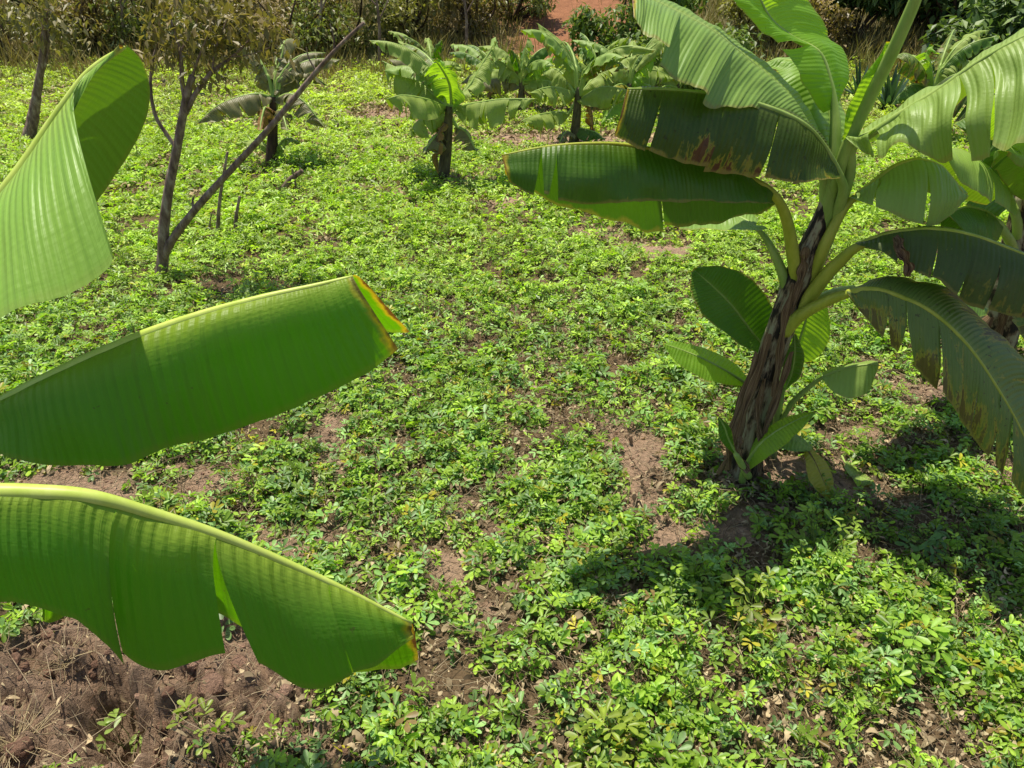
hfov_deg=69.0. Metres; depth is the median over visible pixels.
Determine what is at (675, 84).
banana plant
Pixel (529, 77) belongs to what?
banana plant
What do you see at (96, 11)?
brush shrub
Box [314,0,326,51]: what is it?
thin sapling
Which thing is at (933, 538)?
groundnut plant
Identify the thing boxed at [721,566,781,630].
groundnut plant
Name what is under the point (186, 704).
groundnut plant
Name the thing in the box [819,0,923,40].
leafy tree
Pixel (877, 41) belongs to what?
slope grass
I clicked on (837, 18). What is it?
brush shrub
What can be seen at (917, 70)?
banana plant
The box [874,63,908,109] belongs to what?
spiky plant
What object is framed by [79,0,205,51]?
brush shrub
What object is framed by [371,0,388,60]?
thin sapling
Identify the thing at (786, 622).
crop debris
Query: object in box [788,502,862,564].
groundnut plant
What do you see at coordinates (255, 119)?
field weeds
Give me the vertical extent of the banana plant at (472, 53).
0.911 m
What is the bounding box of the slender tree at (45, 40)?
[0,0,100,140]
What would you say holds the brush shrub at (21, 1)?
on the ground at (114, 684)
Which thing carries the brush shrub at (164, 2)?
on the ground at (114, 684)
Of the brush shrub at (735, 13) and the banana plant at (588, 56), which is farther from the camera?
the brush shrub at (735, 13)
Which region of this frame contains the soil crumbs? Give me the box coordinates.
[0,258,1018,767]
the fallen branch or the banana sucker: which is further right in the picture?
the banana sucker
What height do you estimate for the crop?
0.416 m
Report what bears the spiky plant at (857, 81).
on the ground at (114, 684)
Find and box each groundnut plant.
[166,694,245,758]
[564,698,652,767]
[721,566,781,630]
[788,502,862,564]
[871,613,953,674]
[895,502,947,561]
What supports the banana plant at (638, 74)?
on the ground at (114, 684)
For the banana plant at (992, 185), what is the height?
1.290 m
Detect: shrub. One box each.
[0,0,85,61]
[11,0,127,23]
[34,0,135,52]
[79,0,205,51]
[127,0,239,7]
[147,0,248,56]
[203,0,348,51]
[273,0,329,13]
[280,0,412,54]
[360,0,446,42]
[420,0,513,43]
[471,0,559,20]
[561,0,708,75]
[605,19,766,89]
[717,0,789,48]
[748,0,865,52]
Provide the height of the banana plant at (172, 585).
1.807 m
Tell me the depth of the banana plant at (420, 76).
5.59 m
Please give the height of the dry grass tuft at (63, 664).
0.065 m
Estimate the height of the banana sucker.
0.753 m
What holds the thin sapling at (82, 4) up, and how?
on the ground at (114, 684)
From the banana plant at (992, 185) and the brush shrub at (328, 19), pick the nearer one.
the banana plant at (992, 185)
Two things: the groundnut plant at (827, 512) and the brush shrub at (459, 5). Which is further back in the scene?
the brush shrub at (459, 5)
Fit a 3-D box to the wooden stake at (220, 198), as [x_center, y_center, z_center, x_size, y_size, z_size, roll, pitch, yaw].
[-1.830,-1.173,4.701,0.196,0.577,0.027,0,30,0]
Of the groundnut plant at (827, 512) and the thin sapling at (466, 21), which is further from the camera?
the thin sapling at (466, 21)
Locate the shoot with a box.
[841,455,873,485]
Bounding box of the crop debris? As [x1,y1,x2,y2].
[0,288,1023,767]
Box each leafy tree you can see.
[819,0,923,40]
[888,0,967,28]
[918,0,995,33]
[919,0,1023,76]
[923,0,996,23]
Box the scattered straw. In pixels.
[0,250,1023,767]
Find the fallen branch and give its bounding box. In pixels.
[272,169,303,192]
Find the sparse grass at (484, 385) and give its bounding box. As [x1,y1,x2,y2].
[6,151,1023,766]
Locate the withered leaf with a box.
[782,449,833,498]
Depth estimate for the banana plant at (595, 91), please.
6.71 m
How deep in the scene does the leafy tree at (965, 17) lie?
12.18 m
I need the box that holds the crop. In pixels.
[0,53,1023,767]
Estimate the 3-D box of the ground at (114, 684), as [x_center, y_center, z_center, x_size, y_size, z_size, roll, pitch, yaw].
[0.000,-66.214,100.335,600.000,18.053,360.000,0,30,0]
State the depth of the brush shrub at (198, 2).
11.49 m
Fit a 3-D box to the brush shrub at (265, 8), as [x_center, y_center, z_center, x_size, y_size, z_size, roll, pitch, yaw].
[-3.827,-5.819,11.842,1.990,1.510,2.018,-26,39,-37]
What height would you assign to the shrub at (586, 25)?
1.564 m
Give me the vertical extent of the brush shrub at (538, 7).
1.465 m
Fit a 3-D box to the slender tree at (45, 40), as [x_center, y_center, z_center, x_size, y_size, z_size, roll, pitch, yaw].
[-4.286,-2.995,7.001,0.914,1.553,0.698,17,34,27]
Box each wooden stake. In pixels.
[216,151,228,236]
[233,196,240,233]
[291,169,296,188]
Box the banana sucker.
[663,266,878,483]
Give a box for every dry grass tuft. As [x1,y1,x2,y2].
[0,688,69,767]
[21,622,95,683]
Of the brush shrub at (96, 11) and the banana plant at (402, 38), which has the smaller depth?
the banana plant at (402, 38)
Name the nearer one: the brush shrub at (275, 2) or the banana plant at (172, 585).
the banana plant at (172, 585)
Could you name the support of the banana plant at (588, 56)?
on the ground at (114, 684)
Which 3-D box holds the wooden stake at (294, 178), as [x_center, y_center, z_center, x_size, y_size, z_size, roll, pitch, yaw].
[-1.644,-1.519,5.650,0.025,0.224,0.020,0,30,0]
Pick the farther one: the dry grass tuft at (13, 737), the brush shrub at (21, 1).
the brush shrub at (21, 1)
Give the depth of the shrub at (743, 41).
8.57 m
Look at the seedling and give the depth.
1.88 m
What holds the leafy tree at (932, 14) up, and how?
on the ground at (114, 684)
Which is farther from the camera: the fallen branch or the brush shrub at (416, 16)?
the brush shrub at (416, 16)
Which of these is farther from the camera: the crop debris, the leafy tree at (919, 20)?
the leafy tree at (919, 20)
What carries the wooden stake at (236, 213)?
on the ground at (114, 684)
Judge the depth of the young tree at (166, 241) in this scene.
3.62 m
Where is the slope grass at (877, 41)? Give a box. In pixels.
[0,0,992,88]
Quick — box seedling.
[96,708,142,753]
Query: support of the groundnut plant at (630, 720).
on the ground at (114, 684)
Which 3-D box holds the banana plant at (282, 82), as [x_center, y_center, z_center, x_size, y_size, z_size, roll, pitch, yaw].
[-1.908,-2.272,6.184,0.914,0.996,1.044,15,33,25]
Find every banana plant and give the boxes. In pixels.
[0,43,418,688]
[195,38,340,167]
[369,40,536,181]
[388,31,464,73]
[449,37,517,99]
[476,39,564,111]
[501,0,1023,495]
[520,23,654,142]
[558,32,628,113]
[572,38,674,125]
[647,45,683,88]
[891,29,999,106]
[930,74,1023,348]
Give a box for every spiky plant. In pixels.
[844,59,867,95]
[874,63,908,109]
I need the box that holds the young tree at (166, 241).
[124,0,364,282]
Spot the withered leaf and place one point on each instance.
(817, 466)
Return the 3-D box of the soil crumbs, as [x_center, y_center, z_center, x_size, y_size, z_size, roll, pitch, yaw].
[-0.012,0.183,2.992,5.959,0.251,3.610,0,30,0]
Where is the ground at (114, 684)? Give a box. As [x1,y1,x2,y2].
[0,0,1023,767]
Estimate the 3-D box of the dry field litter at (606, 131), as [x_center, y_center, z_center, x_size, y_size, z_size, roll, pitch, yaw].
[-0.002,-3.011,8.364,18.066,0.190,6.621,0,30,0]
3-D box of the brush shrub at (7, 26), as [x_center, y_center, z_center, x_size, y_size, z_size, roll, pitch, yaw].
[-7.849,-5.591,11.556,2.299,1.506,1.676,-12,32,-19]
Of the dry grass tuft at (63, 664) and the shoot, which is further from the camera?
the shoot
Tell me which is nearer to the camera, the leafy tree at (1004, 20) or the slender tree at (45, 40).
the slender tree at (45, 40)
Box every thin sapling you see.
[76,1,84,50]
[119,0,125,45]
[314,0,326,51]
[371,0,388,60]
[462,0,473,51]
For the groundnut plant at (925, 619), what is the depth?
1.87 m
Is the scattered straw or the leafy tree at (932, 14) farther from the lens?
the leafy tree at (932, 14)
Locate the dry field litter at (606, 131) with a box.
[0,69,969,199]
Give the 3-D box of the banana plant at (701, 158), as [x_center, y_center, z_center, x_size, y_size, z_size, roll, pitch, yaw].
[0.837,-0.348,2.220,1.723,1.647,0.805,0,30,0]
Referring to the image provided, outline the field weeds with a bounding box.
[0,60,966,152]
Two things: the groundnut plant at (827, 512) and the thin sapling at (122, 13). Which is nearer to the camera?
the groundnut plant at (827, 512)

